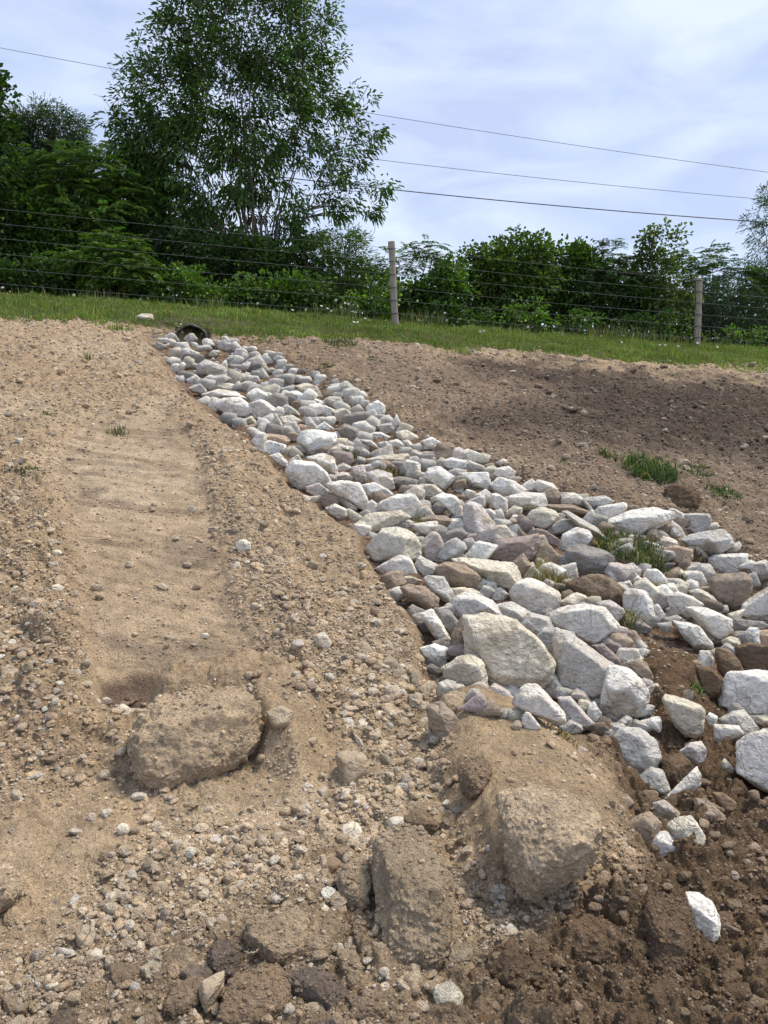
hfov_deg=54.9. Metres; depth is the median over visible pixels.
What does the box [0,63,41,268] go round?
leafy tree
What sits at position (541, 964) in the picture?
dirt clod
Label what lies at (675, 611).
riprap rock
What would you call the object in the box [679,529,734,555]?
riprap rock
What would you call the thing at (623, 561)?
riprap rock
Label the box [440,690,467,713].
dirt clod
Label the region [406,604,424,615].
riprap rock
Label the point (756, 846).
field stone
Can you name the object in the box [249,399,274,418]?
riprap rock
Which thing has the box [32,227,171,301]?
sumac shrub
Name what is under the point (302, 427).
riprap rock
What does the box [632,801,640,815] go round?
dirt clod
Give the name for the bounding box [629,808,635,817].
dirt clod
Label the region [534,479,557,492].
riprap rock
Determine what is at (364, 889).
dirt clod
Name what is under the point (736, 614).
riprap rock
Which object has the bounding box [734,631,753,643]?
riprap rock
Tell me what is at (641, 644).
riprap rock
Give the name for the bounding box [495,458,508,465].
riprap rock
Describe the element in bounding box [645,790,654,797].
dirt clod
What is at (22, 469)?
grass tuft
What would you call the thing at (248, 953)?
dry root
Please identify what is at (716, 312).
feathery bush
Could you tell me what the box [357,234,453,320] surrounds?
sumac tree
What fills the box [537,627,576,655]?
riprap rock
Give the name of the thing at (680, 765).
dirt clod
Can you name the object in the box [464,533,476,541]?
riprap rock
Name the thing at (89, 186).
sumac tree
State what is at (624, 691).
riprap rock
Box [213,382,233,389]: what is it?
riprap rock
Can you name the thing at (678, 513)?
riprap rock
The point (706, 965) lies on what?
dirt clod
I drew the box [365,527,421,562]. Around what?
riprap rock
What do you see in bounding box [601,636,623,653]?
riprap rock
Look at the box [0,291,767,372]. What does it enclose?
grass
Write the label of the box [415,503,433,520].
riprap rock
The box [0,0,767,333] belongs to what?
sky
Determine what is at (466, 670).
riprap rock
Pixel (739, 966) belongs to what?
dirt clod
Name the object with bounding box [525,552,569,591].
grass tuft
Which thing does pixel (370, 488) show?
riprap rock
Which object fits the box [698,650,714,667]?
riprap rock
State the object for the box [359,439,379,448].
riprap rock
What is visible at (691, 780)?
riprap rock
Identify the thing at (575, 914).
dirt clod
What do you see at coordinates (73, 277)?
shrub
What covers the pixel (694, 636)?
riprap rock
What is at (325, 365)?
grass tuft
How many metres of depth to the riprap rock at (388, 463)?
6.67 m
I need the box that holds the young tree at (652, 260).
[625,216,704,339]
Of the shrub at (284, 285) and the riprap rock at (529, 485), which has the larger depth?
the shrub at (284, 285)
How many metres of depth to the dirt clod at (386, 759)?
3.11 m
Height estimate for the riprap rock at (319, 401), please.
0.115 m
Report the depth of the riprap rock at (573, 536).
5.77 m
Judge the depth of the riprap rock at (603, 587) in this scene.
4.98 m
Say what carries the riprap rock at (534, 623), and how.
on the ground at (170, 670)
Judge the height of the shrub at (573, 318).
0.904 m
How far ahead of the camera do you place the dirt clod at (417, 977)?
1.99 m
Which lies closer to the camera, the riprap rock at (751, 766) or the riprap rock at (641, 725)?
the riprap rock at (751, 766)
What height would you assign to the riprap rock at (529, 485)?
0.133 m
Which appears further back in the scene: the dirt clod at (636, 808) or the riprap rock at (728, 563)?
the riprap rock at (728, 563)
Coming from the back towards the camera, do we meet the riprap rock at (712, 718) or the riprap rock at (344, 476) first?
the riprap rock at (344, 476)
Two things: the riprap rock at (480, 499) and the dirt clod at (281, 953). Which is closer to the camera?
the dirt clod at (281, 953)
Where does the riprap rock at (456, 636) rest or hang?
on the ground at (170, 670)
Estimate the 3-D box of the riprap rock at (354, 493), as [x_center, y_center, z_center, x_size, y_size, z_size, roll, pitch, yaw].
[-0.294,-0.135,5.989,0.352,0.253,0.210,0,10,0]
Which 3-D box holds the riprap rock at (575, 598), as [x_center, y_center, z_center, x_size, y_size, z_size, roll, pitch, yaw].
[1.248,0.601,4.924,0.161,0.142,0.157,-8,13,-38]
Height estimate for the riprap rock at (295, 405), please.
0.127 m
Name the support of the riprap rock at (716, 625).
on the riprap fill
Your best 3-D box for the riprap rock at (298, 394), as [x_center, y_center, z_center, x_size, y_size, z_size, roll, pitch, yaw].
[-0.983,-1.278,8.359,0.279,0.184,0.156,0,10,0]
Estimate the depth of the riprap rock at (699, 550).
5.88 m
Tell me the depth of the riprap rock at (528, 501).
6.34 m
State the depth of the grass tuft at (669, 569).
5.50 m
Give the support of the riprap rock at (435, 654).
on the ground at (170, 670)
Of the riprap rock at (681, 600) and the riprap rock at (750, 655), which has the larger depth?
the riprap rock at (681, 600)
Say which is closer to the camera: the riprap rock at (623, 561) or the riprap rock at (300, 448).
the riprap rock at (623, 561)
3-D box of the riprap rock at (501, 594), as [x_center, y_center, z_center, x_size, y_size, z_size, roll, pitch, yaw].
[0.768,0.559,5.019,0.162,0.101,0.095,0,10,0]
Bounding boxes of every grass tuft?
[9,464,46,474]
[81,352,94,360]
[106,424,129,436]
[318,362,334,368]
[322,337,357,348]
[331,445,360,459]
[369,464,399,475]
[409,512,440,525]
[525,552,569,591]
[544,720,577,747]
[545,576,570,593]
[592,523,675,572]
[596,445,617,461]
[608,447,696,485]
[618,603,662,635]
[662,566,688,579]
[678,457,714,477]
[678,545,713,563]
[688,677,708,696]
[703,481,742,500]
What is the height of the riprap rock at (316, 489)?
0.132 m
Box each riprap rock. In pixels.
[185,374,198,383]
[188,383,207,393]
[196,359,227,375]
[201,389,247,401]
[210,374,231,384]
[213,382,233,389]
[215,397,252,416]
[244,416,255,424]
[244,423,257,428]
[246,388,267,401]
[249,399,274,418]
[251,432,266,451]
[265,392,288,407]
[266,434,289,445]
[267,440,286,453]
[269,453,288,467]
[271,414,282,425]
[279,415,301,424]
[282,404,299,416]
[285,460,331,489]
[286,432,298,441]
[287,445,305,452]
[288,391,301,399]
[289,455,302,461]
[290,400,300,410]
[295,383,322,397]
[296,429,336,455]
[298,424,313,430]
[304,403,326,416]
[305,483,329,495]
[306,453,337,474]
[313,398,324,404]
[314,422,333,429]
[320,494,340,508]
[321,405,334,416]
[325,504,347,519]
[326,445,341,455]
[326,480,368,510]
[332,392,342,397]
[332,451,353,464]
[333,408,350,422]
[334,438,347,445]
[334,443,350,451]
[334,472,354,480]
[335,380,353,391]
[336,462,351,471]
[337,423,359,441]
[338,497,357,511]
[341,411,369,425]
[349,404,363,412]
[352,465,366,483]
[353,438,370,449]
[353,510,410,532]
[353,524,371,536]
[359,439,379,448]
[362,482,393,499]
[364,464,372,471]
[365,469,394,489]
[365,500,377,512]
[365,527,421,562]
[366,400,385,413]
[366,453,409,463]
[370,460,386,470]
[371,432,389,439]
[375,443,392,456]
[375,554,416,575]
[376,422,395,433]
[377,493,421,519]
[378,441,388,447]
[379,459,398,476]
[380,570,406,589]
[388,439,404,447]
[391,461,406,475]
[393,476,418,488]
[395,430,418,440]
[400,584,439,609]
[402,439,412,446]
[403,459,420,477]
[403,485,424,500]
[405,576,422,584]
[406,520,414,528]
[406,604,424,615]
[408,450,422,457]
[410,609,433,627]
[411,521,437,534]
[414,555,437,576]
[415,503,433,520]
[419,484,443,499]
[419,515,451,527]
[419,643,447,667]
[420,609,450,639]
[421,437,439,448]
[421,531,443,561]
[423,466,454,490]
[423,575,453,602]
[426,701,458,736]
[428,727,434,737]
[432,637,452,647]
[433,445,454,459]
[433,493,462,514]
[434,607,457,634]
[435,538,466,561]
[435,562,481,588]
[436,679,455,694]
[437,682,463,696]
[441,654,487,686]
[442,527,468,542]
[443,457,466,469]
[446,644,464,657]
[447,518,463,530]
[450,553,467,561]
[450,592,502,617]
[451,479,466,489]
[451,557,521,591]
[451,587,466,598]
[451,614,471,645]
[452,447,466,458]
[458,472,490,488]
[458,493,468,502]
[460,693,487,712]
[462,612,555,688]
[463,501,496,542]
[464,489,475,499]
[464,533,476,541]
[465,449,480,461]
[465,494,485,506]
[465,541,497,558]
[465,588,483,595]
[467,460,484,471]
[470,682,488,688]
[474,699,503,716]
[476,489,490,505]
[477,578,496,588]
[484,463,496,467]
[485,508,497,519]
[489,477,526,495]
[489,683,512,697]
[490,493,507,512]
[490,533,539,561]
[490,587,508,600]
[492,525,513,540]
[493,466,515,478]
[493,519,511,526]
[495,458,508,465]
[497,601,529,621]
[503,685,518,696]
[504,492,547,510]
[508,506,522,514]
[508,524,521,533]
[509,578,561,613]
[510,518,516,524]
[511,683,565,724]
[513,553,530,576]
[520,612,554,635]
[521,479,534,491]
[521,712,540,729]
[527,507,558,528]
[527,527,534,534]
[531,540,560,563]
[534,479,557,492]
[534,528,559,546]
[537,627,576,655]
[539,534,547,541]
[540,562,566,577]
[543,488,560,503]
[543,672,562,697]
[545,603,619,644]
[547,504,588,514]
[548,519,577,535]
[551,712,570,726]
[552,627,614,699]
[555,513,564,521]
[557,696,593,730]
[559,527,592,550]
[559,719,582,734]
[560,492,582,505]
[560,592,586,606]
[561,543,614,573]
[561,562,578,578]
[562,511,606,540]
[562,578,571,589]
[566,574,623,606]
[569,688,591,702]
[577,699,590,714]
[581,495,614,507]
[587,702,601,722]
[590,643,621,665]
[594,502,627,517]
[596,600,625,623]
[599,665,649,721]
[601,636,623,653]
[603,571,616,580]
[604,562,635,582]
[608,507,674,534]
[609,633,633,647]
[610,543,633,562]
[610,723,625,731]
[613,727,661,774]
[616,554,636,564]
[616,648,640,661]
[617,538,633,545]
[617,582,629,591]
[617,626,627,634]
[617,715,631,725]
[621,615,634,629]
[621,655,643,669]
[622,588,654,624]
[624,580,632,587]
[627,562,641,576]
[627,630,640,644]
[629,658,653,680]
[629,811,661,842]
[630,719,652,731]
[631,704,654,718]
[633,577,658,602]
[634,619,652,633]
[635,638,647,648]
[640,767,670,795]
[641,716,661,732]
[643,568,666,583]
[646,528,658,540]
[647,683,658,693]
[651,831,675,856]
[652,800,679,819]
[653,586,668,609]
[654,604,664,620]
[655,548,675,562]
[657,522,672,532]
[657,536,682,546]
[658,584,672,593]
[662,545,693,564]
[662,694,705,737]
[663,766,701,799]
[664,567,681,577]
[665,606,671,612]
[665,607,681,616]
[666,583,678,592]
[666,592,703,619]
[667,521,685,537]
[667,815,705,845]
[669,508,683,519]
[672,620,713,649]
[674,517,689,527]
[675,580,689,593]
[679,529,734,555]
[679,741,706,764]
[682,571,707,586]
[684,513,711,532]
[684,562,700,570]
[685,606,732,639]
[685,891,720,943]
[686,579,698,589]
[687,546,708,561]
[688,588,717,601]
[693,798,726,821]
[695,665,722,698]
[696,563,715,580]
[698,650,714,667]
[699,586,712,594]
[705,712,717,724]
[706,553,748,572]
[707,522,719,530]
[709,572,752,610]
[713,724,743,742]
[715,647,743,677]
[717,669,767,714]
[718,709,758,732]
[720,643,735,655]
[720,758,734,772]
[721,636,740,646]
[726,703,745,713]
[728,609,744,618]
[732,618,767,631]
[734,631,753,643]
[734,642,767,670]
[735,728,767,792]
[741,587,767,620]
[746,627,759,643]
[750,560,767,575]
[750,714,767,725]
[759,629,767,644]
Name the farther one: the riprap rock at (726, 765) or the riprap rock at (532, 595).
the riprap rock at (532, 595)
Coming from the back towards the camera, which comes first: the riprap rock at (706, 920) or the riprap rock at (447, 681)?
the riprap rock at (447, 681)
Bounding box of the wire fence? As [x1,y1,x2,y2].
[0,209,767,346]
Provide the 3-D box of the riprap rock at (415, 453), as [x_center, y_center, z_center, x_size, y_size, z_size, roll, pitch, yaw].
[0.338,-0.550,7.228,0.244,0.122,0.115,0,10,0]
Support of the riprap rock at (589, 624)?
on the ground at (170, 670)
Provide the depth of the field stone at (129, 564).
4.58 m
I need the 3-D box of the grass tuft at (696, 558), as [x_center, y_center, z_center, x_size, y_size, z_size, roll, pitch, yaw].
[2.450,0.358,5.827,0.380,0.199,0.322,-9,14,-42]
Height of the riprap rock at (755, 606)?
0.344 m
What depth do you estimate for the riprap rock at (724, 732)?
3.66 m
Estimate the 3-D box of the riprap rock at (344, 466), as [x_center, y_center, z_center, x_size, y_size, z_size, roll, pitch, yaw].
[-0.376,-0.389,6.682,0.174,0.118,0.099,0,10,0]
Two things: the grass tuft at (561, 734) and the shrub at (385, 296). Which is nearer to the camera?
the grass tuft at (561, 734)
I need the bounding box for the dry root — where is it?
[244,947,260,954]
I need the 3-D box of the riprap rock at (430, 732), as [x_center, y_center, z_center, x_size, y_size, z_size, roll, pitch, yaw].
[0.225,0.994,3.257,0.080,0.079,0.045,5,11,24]
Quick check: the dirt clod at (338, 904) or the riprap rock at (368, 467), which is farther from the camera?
the riprap rock at (368, 467)
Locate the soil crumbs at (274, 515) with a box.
[0,317,767,664]
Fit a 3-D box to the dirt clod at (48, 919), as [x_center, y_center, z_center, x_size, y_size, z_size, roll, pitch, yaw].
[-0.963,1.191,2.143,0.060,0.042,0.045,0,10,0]
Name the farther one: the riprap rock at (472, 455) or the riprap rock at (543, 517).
the riprap rock at (472, 455)
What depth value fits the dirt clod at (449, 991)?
1.94 m
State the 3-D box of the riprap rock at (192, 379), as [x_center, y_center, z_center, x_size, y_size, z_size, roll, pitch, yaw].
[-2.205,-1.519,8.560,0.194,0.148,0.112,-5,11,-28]
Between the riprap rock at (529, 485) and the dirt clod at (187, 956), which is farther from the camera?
the riprap rock at (529, 485)
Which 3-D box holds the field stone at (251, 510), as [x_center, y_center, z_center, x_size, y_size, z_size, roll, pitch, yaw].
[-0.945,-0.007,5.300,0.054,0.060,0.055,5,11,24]
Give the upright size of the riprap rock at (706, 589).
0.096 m
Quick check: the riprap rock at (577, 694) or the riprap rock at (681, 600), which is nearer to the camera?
the riprap rock at (577, 694)
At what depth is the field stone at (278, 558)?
4.69 m
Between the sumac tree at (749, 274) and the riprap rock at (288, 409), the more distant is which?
the sumac tree at (749, 274)
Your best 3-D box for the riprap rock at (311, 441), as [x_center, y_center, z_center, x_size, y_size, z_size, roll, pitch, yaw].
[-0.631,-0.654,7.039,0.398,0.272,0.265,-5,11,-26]
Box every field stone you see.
[1,664,18,675]
[10,789,22,799]
[51,550,61,555]
[75,924,95,948]
[89,948,102,961]
[100,809,111,817]
[113,888,121,898]
[116,823,129,834]
[118,704,130,717]
[122,863,132,871]
[125,562,133,567]
[135,314,153,320]
[140,814,153,823]
[194,1013,203,1023]
[199,971,224,1013]
[201,633,208,638]
[230,562,240,567]
[235,539,250,551]
[235,860,242,868]
[248,507,255,513]
[251,603,257,610]
[266,706,293,729]
[273,556,283,561]
[279,831,288,836]
[296,540,306,545]
[304,803,311,810]
[309,737,316,745]
[314,632,331,647]
[322,904,328,910]
[323,773,332,779]
[325,856,340,873]
[335,750,369,784]
[335,845,354,860]
[341,821,361,840]
[343,738,353,743]
[353,732,362,746]
[356,719,368,727]
[370,608,378,615]
[383,786,395,793]
[387,816,403,827]
[402,705,409,711]
[408,694,425,711]
[408,781,413,791]
[416,780,423,790]
[426,761,432,773]
[442,799,449,808]
[500,923,517,933]
[621,794,634,808]
[678,459,690,465]
[711,792,736,811]
[751,842,760,850]
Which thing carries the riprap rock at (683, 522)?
on the ground at (170, 670)
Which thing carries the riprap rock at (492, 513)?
on the riprap fill
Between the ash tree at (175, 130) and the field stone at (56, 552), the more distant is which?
the ash tree at (175, 130)
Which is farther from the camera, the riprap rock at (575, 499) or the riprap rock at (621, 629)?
the riprap rock at (575, 499)
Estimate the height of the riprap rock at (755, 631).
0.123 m
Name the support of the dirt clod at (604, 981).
on the ground at (170, 670)
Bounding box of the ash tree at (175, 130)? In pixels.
[89,0,404,307]
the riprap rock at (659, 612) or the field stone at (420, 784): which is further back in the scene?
the riprap rock at (659, 612)
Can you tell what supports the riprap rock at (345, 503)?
on the ground at (170, 670)
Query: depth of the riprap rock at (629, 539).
5.78 m
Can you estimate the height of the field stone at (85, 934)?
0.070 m
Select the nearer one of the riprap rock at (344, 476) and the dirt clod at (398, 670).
the dirt clod at (398, 670)
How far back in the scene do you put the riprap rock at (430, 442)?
7.29 m
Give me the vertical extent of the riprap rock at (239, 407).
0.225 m
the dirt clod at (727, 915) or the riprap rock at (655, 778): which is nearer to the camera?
the dirt clod at (727, 915)
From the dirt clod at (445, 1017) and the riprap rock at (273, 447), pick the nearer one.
the dirt clod at (445, 1017)
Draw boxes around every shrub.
[0,249,75,296]
[29,256,163,301]
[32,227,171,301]
[136,260,253,308]
[143,220,333,306]
[228,266,341,314]
[335,264,403,320]
[422,294,465,325]
[450,301,505,327]
[497,293,565,333]
[545,307,607,335]
[604,310,663,340]
[645,306,694,342]
[701,323,767,346]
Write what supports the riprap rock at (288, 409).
on the ground at (170, 670)
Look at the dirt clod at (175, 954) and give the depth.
2.01 m
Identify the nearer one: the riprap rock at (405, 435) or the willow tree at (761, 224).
the riprap rock at (405, 435)
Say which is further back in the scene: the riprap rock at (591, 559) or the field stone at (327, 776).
the riprap rock at (591, 559)
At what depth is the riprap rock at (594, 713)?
3.75 m
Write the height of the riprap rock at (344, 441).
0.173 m
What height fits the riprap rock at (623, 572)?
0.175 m
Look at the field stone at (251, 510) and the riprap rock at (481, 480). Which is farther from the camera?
the riprap rock at (481, 480)
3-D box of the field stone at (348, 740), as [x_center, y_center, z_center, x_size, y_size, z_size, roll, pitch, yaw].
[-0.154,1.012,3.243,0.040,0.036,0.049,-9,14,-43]
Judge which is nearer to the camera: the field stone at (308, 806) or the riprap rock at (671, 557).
the field stone at (308, 806)
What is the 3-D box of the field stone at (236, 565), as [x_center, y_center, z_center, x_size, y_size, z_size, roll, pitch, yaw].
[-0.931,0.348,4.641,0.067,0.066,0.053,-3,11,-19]
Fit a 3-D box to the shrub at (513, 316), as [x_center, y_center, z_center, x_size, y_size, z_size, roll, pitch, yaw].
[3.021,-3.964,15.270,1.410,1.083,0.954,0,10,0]
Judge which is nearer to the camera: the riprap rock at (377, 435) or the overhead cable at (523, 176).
the riprap rock at (377, 435)
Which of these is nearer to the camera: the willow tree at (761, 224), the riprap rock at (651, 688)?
the riprap rock at (651, 688)
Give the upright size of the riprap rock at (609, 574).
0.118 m
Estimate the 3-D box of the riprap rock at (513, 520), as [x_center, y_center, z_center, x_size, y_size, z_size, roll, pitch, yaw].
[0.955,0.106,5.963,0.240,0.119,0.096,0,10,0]
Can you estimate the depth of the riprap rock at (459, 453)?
7.13 m
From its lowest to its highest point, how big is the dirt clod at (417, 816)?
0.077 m
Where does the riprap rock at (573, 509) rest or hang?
on the ground at (170, 670)
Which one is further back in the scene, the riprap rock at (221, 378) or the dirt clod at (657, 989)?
the riprap rock at (221, 378)
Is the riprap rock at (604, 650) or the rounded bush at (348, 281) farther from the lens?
the rounded bush at (348, 281)
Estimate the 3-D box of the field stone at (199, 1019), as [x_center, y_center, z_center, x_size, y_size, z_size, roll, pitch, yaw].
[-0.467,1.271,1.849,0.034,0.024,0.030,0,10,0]
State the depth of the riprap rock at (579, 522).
5.92 m
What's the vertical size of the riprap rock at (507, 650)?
0.440 m
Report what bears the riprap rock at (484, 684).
on the ground at (170, 670)
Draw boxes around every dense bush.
[374,253,481,324]
[449,224,573,330]
[507,233,616,333]
[566,271,670,335]
[730,267,767,328]
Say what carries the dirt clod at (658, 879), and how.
on the ground at (170, 670)
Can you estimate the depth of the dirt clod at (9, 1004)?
1.84 m
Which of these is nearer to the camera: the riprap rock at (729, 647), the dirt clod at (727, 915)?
the dirt clod at (727, 915)
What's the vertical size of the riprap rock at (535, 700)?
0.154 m
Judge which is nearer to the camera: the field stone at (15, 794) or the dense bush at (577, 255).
the field stone at (15, 794)
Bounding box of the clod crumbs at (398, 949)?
[0,483,700,1023]
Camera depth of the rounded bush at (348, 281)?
14.92 m
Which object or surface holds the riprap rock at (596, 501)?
on the ground at (170, 670)
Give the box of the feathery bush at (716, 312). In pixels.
[677,270,767,344]
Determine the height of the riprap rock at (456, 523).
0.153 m
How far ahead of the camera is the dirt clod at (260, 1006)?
1.86 m
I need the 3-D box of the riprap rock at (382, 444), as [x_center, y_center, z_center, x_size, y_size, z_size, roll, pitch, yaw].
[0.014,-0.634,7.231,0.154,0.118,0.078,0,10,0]
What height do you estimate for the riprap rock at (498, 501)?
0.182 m
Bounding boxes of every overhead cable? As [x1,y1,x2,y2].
[2,48,763,171]
[13,109,766,199]
[104,154,758,221]
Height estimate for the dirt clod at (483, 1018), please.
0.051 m
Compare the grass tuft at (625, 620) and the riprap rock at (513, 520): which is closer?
the grass tuft at (625, 620)
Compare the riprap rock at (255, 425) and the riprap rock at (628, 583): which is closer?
the riprap rock at (628, 583)
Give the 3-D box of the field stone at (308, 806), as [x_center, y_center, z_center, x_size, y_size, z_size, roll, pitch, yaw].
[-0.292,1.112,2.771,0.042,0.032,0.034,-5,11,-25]
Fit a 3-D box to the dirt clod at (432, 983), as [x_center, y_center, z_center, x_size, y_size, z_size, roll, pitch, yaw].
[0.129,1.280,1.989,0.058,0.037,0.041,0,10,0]
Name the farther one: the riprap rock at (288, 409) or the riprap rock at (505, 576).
the riprap rock at (288, 409)
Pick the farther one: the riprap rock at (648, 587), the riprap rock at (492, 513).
the riprap rock at (492, 513)
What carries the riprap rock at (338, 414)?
on the ground at (170, 670)
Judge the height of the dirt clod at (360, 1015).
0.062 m
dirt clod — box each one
[0,868,26,913]
[2,996,28,1015]
[3,906,25,926]
[6,1014,26,1023]
[41,913,60,924]
[48,1008,78,1023]
[107,961,140,984]
[126,687,264,789]
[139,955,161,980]
[162,983,200,1017]
[166,634,175,640]
[167,945,198,965]
[174,946,196,978]
[180,964,212,979]
[182,974,205,993]
[198,959,206,965]
[207,939,241,983]
[215,963,291,1023]
[243,906,309,965]
[286,966,348,1010]
[304,918,345,955]
[313,1011,331,1023]
[314,1019,330,1023]
[332,891,346,917]
[334,853,372,912]
[336,948,362,990]
[346,995,386,1021]
[352,920,365,950]
[357,642,373,654]
[371,823,452,973]
[379,753,393,765]
[382,639,393,649]
[382,656,397,669]
[384,1009,394,1021]
[394,667,406,674]
[395,971,422,984]
[400,717,410,730]
[403,806,440,832]
[406,801,427,810]
[410,670,421,684]
[416,681,436,696]
[424,979,439,994]
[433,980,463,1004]
[438,1013,472,1023]
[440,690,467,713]
[447,942,474,963]
[457,755,491,799]
[467,966,492,982]
[475,1013,492,1023]
[485,940,538,989]
[495,783,602,904]
[505,987,515,996]
[529,943,550,991]
[560,913,621,964]
[568,910,580,918]
[600,735,611,746]
[602,975,607,987]
[602,1002,617,1023]
[608,979,615,998]
[615,761,622,772]
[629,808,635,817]
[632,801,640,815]
[632,938,648,958]
[635,959,650,968]
[637,995,651,1011]
[642,976,682,1014]
[643,892,692,976]
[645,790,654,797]
[656,875,665,882]
[660,752,693,783]
[663,483,700,508]
[666,793,678,807]
[684,871,691,882]
[702,963,712,970]
[716,968,743,982]
[718,911,734,924]
[728,787,743,797]
[728,982,752,1002]
[731,832,746,844]
[731,956,743,973]
[736,882,748,890]
[744,807,767,816]
[748,994,767,1008]
[751,957,767,969]
[756,932,767,950]
[757,977,767,983]
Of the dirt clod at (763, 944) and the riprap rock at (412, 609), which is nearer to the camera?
the dirt clod at (763, 944)
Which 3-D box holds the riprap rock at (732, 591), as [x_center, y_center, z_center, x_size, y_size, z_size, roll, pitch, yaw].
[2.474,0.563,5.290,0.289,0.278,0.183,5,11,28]
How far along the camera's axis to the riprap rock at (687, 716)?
3.71 m
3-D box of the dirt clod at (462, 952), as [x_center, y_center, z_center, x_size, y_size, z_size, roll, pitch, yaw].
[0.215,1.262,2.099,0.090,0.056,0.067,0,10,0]
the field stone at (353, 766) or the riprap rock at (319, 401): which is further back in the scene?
the riprap rock at (319, 401)
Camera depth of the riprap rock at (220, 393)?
8.06 m
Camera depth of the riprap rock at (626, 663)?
4.32 m
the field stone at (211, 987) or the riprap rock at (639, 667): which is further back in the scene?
the riprap rock at (639, 667)
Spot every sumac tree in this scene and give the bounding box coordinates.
[2,129,171,270]
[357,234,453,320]
[566,238,657,333]
[658,239,767,344]
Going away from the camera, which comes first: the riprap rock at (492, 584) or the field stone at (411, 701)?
the field stone at (411, 701)
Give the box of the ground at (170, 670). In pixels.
[0,298,767,1023]
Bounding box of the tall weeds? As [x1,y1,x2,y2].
[1,286,767,349]
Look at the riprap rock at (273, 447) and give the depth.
6.85 m
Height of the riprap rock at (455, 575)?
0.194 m
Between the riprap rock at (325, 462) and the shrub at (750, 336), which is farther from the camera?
the shrub at (750, 336)
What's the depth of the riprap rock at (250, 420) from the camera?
7.53 m
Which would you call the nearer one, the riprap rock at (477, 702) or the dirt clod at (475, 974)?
the dirt clod at (475, 974)
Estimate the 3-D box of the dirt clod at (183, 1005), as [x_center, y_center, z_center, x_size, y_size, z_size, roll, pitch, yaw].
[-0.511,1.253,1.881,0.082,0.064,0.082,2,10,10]
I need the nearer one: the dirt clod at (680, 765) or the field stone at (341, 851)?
the field stone at (341, 851)
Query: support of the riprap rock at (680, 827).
on the ground at (170, 670)
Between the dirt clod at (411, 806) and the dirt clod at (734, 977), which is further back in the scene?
the dirt clod at (411, 806)
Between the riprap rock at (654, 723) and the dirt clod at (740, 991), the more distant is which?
the riprap rock at (654, 723)
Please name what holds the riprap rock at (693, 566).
on the ground at (170, 670)
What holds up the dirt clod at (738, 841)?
on the ground at (170, 670)
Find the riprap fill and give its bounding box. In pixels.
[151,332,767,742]
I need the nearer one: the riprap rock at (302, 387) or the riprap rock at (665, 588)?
the riprap rock at (665, 588)
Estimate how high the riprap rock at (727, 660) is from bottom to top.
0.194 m
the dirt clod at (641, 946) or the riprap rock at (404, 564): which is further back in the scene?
the riprap rock at (404, 564)
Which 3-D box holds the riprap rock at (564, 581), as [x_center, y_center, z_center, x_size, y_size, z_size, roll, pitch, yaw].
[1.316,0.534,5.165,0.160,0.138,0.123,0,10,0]
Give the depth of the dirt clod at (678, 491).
6.58 m
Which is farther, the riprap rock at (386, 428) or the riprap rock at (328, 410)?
the riprap rock at (328, 410)
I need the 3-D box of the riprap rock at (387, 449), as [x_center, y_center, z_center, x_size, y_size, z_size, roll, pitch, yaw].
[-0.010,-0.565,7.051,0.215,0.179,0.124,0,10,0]
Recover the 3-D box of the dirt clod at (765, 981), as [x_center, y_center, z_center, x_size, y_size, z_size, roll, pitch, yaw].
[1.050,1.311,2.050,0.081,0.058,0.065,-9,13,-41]
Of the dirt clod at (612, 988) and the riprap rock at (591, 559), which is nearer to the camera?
the dirt clod at (612, 988)
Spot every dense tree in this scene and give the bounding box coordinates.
[0,171,89,288]
[73,136,179,298]
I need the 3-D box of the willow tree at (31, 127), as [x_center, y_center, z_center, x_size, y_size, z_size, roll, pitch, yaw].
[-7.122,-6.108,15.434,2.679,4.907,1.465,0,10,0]
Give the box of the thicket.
[3,156,767,346]
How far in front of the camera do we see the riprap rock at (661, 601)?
5.10 m
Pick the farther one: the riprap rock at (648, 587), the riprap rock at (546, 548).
the riprap rock at (546, 548)
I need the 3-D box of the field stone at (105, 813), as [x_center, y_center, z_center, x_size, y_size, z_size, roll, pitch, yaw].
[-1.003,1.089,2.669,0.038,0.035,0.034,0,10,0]
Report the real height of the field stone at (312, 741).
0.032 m
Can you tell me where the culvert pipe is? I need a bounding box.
[176,324,206,337]
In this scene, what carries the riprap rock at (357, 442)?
on the ground at (170, 670)
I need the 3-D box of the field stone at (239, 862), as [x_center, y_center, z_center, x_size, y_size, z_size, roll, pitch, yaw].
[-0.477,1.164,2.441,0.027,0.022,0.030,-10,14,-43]
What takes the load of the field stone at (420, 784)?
on the ground at (170, 670)
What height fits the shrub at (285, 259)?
2.283 m
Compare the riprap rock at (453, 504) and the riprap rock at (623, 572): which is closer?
the riprap rock at (623, 572)
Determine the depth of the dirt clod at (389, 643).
4.01 m
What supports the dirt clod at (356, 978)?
on the ground at (170, 670)
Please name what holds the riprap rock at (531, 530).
on the ground at (170, 670)
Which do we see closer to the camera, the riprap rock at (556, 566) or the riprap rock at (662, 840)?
the riprap rock at (662, 840)
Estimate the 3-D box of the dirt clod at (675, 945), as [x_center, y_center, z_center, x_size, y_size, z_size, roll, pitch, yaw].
[0.834,1.252,2.168,0.141,0.158,0.266,3,10,17]
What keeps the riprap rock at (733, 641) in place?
on the ground at (170, 670)
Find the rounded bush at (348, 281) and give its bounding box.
[296,220,389,315]
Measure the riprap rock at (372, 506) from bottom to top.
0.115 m
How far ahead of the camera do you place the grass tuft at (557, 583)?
5.12 m
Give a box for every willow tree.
[0,91,103,232]
[722,181,767,316]
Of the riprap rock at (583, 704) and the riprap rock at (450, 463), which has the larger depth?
the riprap rock at (450, 463)
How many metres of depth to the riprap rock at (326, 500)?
5.93 m

